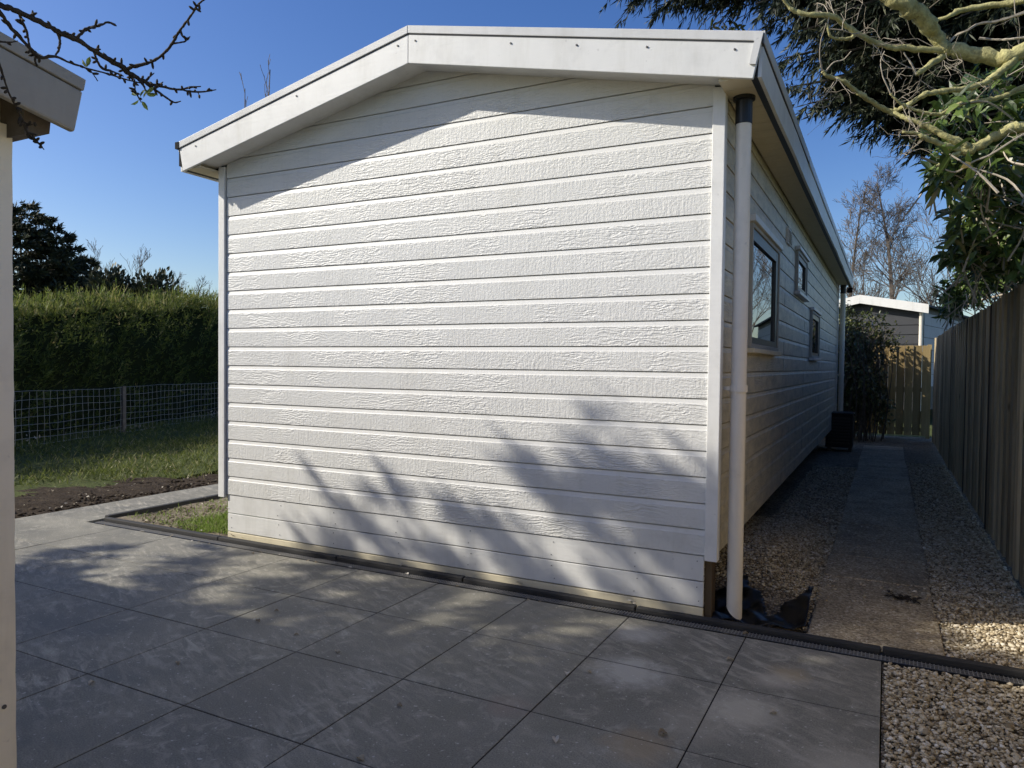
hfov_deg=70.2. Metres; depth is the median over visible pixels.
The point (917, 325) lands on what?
grey chalet
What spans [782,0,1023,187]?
lichened tree
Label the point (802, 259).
window
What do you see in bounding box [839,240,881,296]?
bare tree
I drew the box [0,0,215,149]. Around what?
dark branched tree
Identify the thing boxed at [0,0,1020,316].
sky
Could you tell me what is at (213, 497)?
edging strip
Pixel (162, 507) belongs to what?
edging strip
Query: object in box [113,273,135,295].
round evergreen
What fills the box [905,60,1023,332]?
laurel shrub
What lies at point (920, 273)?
bare tree
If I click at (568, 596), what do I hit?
edging strip
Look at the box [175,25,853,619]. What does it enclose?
white chalet
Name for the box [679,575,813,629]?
plastic film
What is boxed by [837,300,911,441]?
ivy bush
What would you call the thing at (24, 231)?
dark conifer
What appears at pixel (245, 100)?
young tree
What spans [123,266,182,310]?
round evergreen
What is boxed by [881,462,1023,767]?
loose gravel
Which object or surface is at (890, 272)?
bare tree
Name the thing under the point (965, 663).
edging strip
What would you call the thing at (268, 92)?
young tree
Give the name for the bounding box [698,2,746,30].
leafy sprig
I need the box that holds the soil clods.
[15,473,217,515]
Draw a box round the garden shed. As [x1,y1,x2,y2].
[0,32,85,767]
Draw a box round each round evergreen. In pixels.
[86,262,130,309]
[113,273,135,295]
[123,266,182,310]
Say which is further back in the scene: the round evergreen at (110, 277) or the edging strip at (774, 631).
the round evergreen at (110, 277)
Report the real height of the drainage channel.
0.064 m
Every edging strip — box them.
[104,517,220,539]
[105,497,204,517]
[205,494,222,500]
[218,536,339,559]
[337,555,465,581]
[463,577,636,611]
[636,606,880,652]
[883,646,1023,677]
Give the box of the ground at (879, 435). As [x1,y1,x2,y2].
[177,409,1022,767]
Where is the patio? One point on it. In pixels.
(298, 697)
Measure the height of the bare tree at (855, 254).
8.068 m
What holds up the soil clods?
on the soil strip at (50, 498)
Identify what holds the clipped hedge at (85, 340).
on the lawn at (82, 483)
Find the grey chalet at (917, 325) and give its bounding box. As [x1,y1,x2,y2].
[839,295,968,410]
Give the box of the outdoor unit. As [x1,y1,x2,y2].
[825,411,854,451]
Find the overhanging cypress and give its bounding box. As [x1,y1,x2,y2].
[598,0,1023,167]
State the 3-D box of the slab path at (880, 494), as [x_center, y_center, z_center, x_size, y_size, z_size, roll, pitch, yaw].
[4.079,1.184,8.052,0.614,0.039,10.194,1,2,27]
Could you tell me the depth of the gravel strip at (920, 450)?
7.04 m
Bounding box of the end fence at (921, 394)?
[838,345,931,438]
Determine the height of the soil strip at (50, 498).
0.152 m
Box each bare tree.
[87,238,112,275]
[121,247,151,283]
[165,271,187,290]
[181,276,215,308]
[832,186,889,297]
[839,158,944,305]
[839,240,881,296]
[852,187,996,305]
[942,241,1002,309]
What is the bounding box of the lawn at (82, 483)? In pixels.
[14,413,217,496]
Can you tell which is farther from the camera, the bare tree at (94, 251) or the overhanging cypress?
the bare tree at (94, 251)
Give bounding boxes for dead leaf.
[552,735,558,742]
[658,728,666,734]
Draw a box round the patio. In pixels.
[14,514,880,767]
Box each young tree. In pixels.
[239,72,247,107]
[260,55,270,97]
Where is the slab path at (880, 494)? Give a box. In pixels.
[807,445,944,655]
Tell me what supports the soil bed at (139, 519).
on the ground at (879, 435)
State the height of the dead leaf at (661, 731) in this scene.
0.018 m
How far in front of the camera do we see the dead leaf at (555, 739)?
2.59 m
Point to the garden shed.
(46, 93)
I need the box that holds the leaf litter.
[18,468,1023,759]
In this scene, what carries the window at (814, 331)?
in the white chalet at (547, 305)
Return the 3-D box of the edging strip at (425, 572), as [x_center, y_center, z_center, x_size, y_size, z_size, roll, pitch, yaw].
[-0.738,1.224,4.729,0.992,0.088,0.046,1,2,27]
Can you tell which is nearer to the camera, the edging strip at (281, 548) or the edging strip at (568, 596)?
the edging strip at (568, 596)
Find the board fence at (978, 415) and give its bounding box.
[932,282,1023,587]
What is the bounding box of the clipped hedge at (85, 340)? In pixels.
[13,279,217,441]
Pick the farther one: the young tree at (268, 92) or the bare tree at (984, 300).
the bare tree at (984, 300)
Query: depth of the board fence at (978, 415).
6.00 m
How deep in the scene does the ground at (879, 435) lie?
5.84 m
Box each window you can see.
[747,213,782,355]
[794,246,809,301]
[808,307,821,360]
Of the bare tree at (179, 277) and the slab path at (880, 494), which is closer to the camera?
the slab path at (880, 494)
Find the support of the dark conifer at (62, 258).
on the ground at (879, 435)
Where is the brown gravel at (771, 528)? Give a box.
[704,465,952,653]
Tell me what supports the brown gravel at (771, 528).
on the gravel strip at (920, 450)
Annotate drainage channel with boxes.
[93,520,1023,687]
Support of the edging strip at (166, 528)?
on the ground at (879, 435)
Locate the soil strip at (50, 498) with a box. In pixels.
[15,471,217,518]
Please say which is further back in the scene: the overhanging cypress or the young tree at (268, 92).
the young tree at (268, 92)
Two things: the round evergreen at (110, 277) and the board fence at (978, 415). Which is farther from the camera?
the round evergreen at (110, 277)
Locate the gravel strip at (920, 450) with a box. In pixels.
[579,434,1023,666]
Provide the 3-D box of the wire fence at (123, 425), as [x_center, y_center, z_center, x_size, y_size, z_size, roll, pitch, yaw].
[-6.996,0.484,14.725,0.086,0.970,15.707,1,2,4]
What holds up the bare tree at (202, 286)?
on the ground at (879, 435)
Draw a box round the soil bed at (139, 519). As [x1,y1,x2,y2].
[117,497,250,536]
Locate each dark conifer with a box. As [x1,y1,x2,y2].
[12,198,85,312]
[13,219,102,310]
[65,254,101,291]
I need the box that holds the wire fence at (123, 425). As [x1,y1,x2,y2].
[13,382,217,447]
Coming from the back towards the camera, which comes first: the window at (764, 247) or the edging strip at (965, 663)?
the window at (764, 247)
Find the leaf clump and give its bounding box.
[883,589,921,604]
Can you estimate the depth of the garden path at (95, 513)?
6.78 m
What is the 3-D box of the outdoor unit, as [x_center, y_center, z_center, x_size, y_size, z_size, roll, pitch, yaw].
[5.385,0.776,11.964,0.440,0.635,0.460,1,2,27]
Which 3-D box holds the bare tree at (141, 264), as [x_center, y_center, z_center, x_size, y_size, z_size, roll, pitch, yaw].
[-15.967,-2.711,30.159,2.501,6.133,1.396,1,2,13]
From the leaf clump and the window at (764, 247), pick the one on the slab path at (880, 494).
the leaf clump
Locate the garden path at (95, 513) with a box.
[45,484,217,522]

